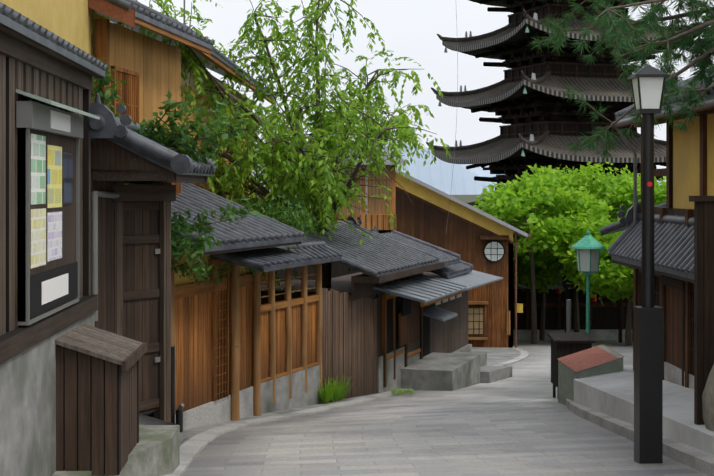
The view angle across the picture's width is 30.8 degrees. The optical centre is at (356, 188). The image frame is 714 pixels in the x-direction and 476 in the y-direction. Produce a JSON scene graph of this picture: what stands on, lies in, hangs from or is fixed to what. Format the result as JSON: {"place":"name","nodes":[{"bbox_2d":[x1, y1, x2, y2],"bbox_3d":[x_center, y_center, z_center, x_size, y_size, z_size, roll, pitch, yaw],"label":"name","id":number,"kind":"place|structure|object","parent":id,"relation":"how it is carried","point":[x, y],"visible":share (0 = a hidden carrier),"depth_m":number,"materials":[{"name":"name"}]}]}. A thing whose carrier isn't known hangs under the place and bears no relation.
{"place":"outdoors","nodes":[
{"label":"outdoors","id":0,"kind":"place"},
{"bbox_2d":[91,190,119,320],"bbox_3d":[-2.683,0.742,15.281,0.078,1.435,2.146,0,0,11],"label":"drainpipe","id":1,"kind":"object","parent":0,"point":[95,194],"visible":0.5,"depth_m":14.24,"materials":[{"name":"grey metal"}]},
{"bbox_2d":[112,181,175,421],"bbox_3d":[-2.579,1.334,15.339,0.200,3.050,1.121,0,0,32],"label":"gate door","id":2,"kind":"structure","parent":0,"point":[137,251],"depth_m":15.44,"materials":[{"name":"brown wood"}]},
{"bbox_2d":[88,0,213,195],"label":"house","id":3,"kind":"structure","parent":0,"point":[148,69],"depth_m":17.82,"materials":[{"name":"yellow wood"}]},
{"bbox_2d":[89,93,216,182],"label":"gate roof","id":4,"kind":"structure","parent":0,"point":[122,149],"depth_m":14.21,"materials":[{"name":"grey tile"}]},
{"bbox_2d":[91,171,113,332],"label":"gate side panel","id":5,"kind":"structure","parent":4,"relation":"attached to","point":[105,321],"depth_m":14.64,"materials":[{"name":"brown wood"}]},
{"bbox_2d":[153,201,159,418],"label":"gate side panel","id":6,"kind":"structure","parent":4,"relation":"attached to","point":[156,414],"depth_m":15.63,"materials":[{"name":"brown wood"}]},
{"bbox_2d":[139,409,186,442],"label":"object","id":7,"kind":"structure","parent":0,"point":[146,418],"depth_m":14.79,"materials":[{"name":"grey concrete"}]},
{"bbox_2d":[171,193,317,285],"bbox_3d":[-1.653,0.746,20.650,2.211,1.318,6.429,0,0,-2],"label":"shrub","id":8,"kind":"object","parent":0,"point":[296,215],"visible":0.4,"depth_m":22.18,"materials":[{"name":"green plant"}]},
{"bbox_2d":[252,195,482,202],"bbox_3d":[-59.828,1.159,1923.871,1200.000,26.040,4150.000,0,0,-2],"label":"terrain","id":9,"kind":"structure","parent":0,"point":[467,198],"depth_m":1966.99,"materials":[{"name":"soil"}]},
{"bbox_2d":[0,0,108,475],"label":"house","id":10,"kind":"structure","parent":9,"relation":"on","point":[50,65],"depth_m":11.36,"materials":[{"name":"wood"}]},
{"bbox_2d":[52,425,179,475],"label":"concrete ledge","id":11,"kind":"object","parent":9,"relation":"on","point":[155,451],"visible":0.5,"depth_m":13.35,"materials":[{"name":"grey concrete"}]},
{"bbox_2d":[55,323,146,474],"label":"wooden bin","id":12,"kind":"object","parent":11,"relation":"on","point":[97,401],"visible":0.81,"depth_m":12.03,"materials":[{"name":"black wood"}]},
{"bbox_2d":[91,58,261,280],"bbox_3d":[-2.300,0.502,15.891,2.242,4.128,1.647,0,0,-2],"label":"shrub","id":13,"kind":"object","parent":9,"relation":"on","point":[182,137],"depth_m":15.80,"materials":[{"name":"green plant"}]},
{"bbox_2d":[94,0,276,411],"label":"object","id":14,"kind":"object","parent":9,"relation":"on","point":[220,60],"visible":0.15,"depth_m":25.54,"materials":[{"name":"green plant"}]},
{"bbox_2d":[183,0,378,109],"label":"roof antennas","id":15,"kind":"object","parent":14,"relation":"attached to","point":[184,23],"visible":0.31,"depth_m":23.72,"materials":[{"name":"grey metal"}]},
{"bbox_2d":[171,183,312,429],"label":"wooden house","id":16,"kind":"structure","parent":9,"relation":"on","point":[215,335],"depth_m":19.33,"materials":[{"name":"wood"}]},
{"bbox_2d":[171,346,183,431],"bbox_3d":[-2.439,2.734,17.647,0.235,1.150,0.096,0,0,27],"label":"post","id":17,"kind":"object","parent":16,"relation":"attached to","point":[179,415],"depth_m":17.65,"materials":[{"name":"black metal"}]},
{"bbox_2d":[94,0,451,293],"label":"tree","id":18,"kind":"object","parent":9,"relation":"on","point":[329,123],"depth_m":26.34,"materials":[{"name":"green plant"}]},
{"bbox_2d":[251,241,341,413],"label":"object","id":19,"kind":"object","parent":9,"relation":"on","point":[291,355],"visible":0.48,"depth_m":22.24,"materials":[{"name":"brown wood"}]},
{"bbox_2d":[322,288,377,402],"bbox_3d":[-0.066,3.013,24.832,0.079,2.426,3.286,0,0,22],"label":"plank fence","id":20,"kind":"object","parent":9,"relation":"on","point":[349,337],"visible":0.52,"depth_m":24.61,"materials":[{"name":"brown wood"}]},
{"bbox_2d":[164,340,545,475],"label":"kerb","id":21,"kind":"structure","parent":9,"relation":"on","point":[195,442],"depth_m":20.87,"materials":[{"name":"stone"}]},
{"bbox_2d":[317,375,415,402],"bbox_3d":[0.196,3.737,24.554,0.713,0.821,3.744,0,0,27],"label":"grass clump","id":22,"kind":"object","parent":21,"relation":"on","point":[336,392],"visible":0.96,"depth_m":23.50,"materials":[{"name":"green plant"}]},
{"bbox_2d":[260,213,511,392],"bbox_3d":[0.752,3.163,29.753,4.350,5.193,10.901,0,0,17],"label":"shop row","id":23,"kind":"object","parent":9,"relation":"on","point":[423,344],"visible":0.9,"depth_m":27.74,"materials":[{"name":"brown wood"}]},
{"bbox_2d":[259,146,531,347],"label":"house","id":24,"kind":"structure","parent":9,"relation":"on","point":[479,240],"depth_m":53.92,"materials":[{"name":"brown wood"}]},
{"bbox_2d":[446,13,457,230],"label":"hanging cable","id":25,"kind":"object","parent":9,"relation":"on","point":[456,118],"visible":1,"depth_m":49.94,"materials":[{"name":"grey plastic"}]},
{"bbox_2d":[426,0,701,218],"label":"pagoda","id":26,"kind":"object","parent":9,"relation":"on","point":[530,105],"visible":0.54,"depth_m":79.48,"materials":[{"name":"brown wood"}]},
{"bbox_2d":[566,299,570,331],"bbox_3d":[4.481,3.311,27.455,0.092,1.902,0.092,0,0,21],"label":"grey pole","id":27,"kind":"object","parent":9,"relation":"on","point":[568,315],"visible":0.41,"depth_m":27.42,"materials":[{"name":"grey"}]},
{"bbox_2d":[548,332,594,398],"bbox_3d":[4.098,3.454,24.842,0.770,1.310,0.700,0,0,-2],"label":"table","id":28,"kind":"object","parent":9,"relation":"on","point":[563,344],"visible":0.52,"depth_m":24.59,"materials":[{"name":"black paint"}]},
{"bbox_2d":[513,257,632,342],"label":"fence","id":29,"kind":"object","parent":9,"relation":"on","point":[608,319],"depth_m":66.14,"materials":[{"name":"black wood"}]},
{"bbox_2d":[571,229,605,334],"bbox_3d":[4.713,2.499,26.462,0.641,3.344,0.740,0,0,-2],"label":"lantern post","id":30,"kind":"object","parent":9,"relation":"on","point":[588,247],"visible":0.88,"depth_m":26.32,"materials":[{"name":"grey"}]},
{"bbox_2d":[557,344,624,404],"bbox_3d":[4.121,3.817,22.992,0.840,1.885,1.740,0,0,-2],"label":"box","id":31,"kind":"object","parent":9,"relation":"on","point":[598,360],"depth_m":22.77,"materials":[{"name":"green concrete"}]},
{"bbox_2d":[530,0,713,163],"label":"pine","id":32,"kind":"object","parent":9,"relation":"on","point":[692,44],"depth_m":16.38,"materials":[{"name":"green plant"}]},
{"bbox_2d":[600,202,665,235],"bbox_3d":[8.154,2.195,27.743,4.729,5.952,8.314,0,0,19],"label":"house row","id":33,"kind":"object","parent":9,"relation":"on","point":[617,226],"visible":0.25,"depth_m":24.53,"materials":[{"name":"tile"}]},
{"bbox_2d":[566,398,713,475],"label":"kerb","id":34,"kind":"structure","parent":9,"relation":"on","point":[697,459],"depth_m":15.66,"materials":[{"name":"stone"}]},
{"bbox_2d":[574,365,713,454],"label":"raised stone platform","id":35,"kind":"structure","parent":9,"relation":"on","point":[611,394],"depth_m":18.58,"materials":[{"name":"stone"}]},
{"bbox_2d":[627,65,668,463],"bbox_3d":[3.300,0.876,14.712,0.380,4.560,0.380,0,0,-2],"label":"street lamp post","id":36,"kind":"object","parent":9,"relation":"on","point":[648,83],"visible":0.98,"depth_m":14.59,"materials":[{"name":"black metal"}]},
{"bbox_2d":[608,73,713,388],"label":"house","id":37,"kind":"structure","parent":9,"relation":"on","point":[687,171],"depth_m":19.52,"materials":[{"name":"brown wood"}]},
{"bbox_2d":[689,196,713,424],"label":"wing wall","id":38,"kind":"structure","parent":9,"relation":"on","point":[703,285],"depth_m":15.24,"materials":[{"name":"brown wood"}]},
{"bbox_2d":[702,364,713,430],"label":"boulder","id":39,"kind":"object","parent":9,"relation":"on","point":[708,404],"visible":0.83,"depth_m":14.67,"materials":[{"name":"grey stone"}]},
{"bbox_2d":[110,0,713,168],"label":"sky","id":40,"kind":"structure","parent":0,"point":[410,29],"materials":[{"name":"white"}]},
{"bbox_2d":[182,340,709,475],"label":"road paving","id":41,"kind":"structure","parent":0,"point":[521,421],"depth_m":17.15,"materials":[{"name":"grey stone"}]},
{"bbox_2d":[252,140,665,194],"bbox_3d":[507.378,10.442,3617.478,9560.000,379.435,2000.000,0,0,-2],"label":"mountain","id":42,"kind":"structure","parent":0,"point":[438,174],"depth_m":2846.76,"materials":[{"name":"blue"}]},
{"bbox_2d":[471,161,665,344],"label":"maple","id":43,"kind":"object","parent":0,"point":[556,223],"depth_m":59.66,"materials":[{"name":"green plant"}]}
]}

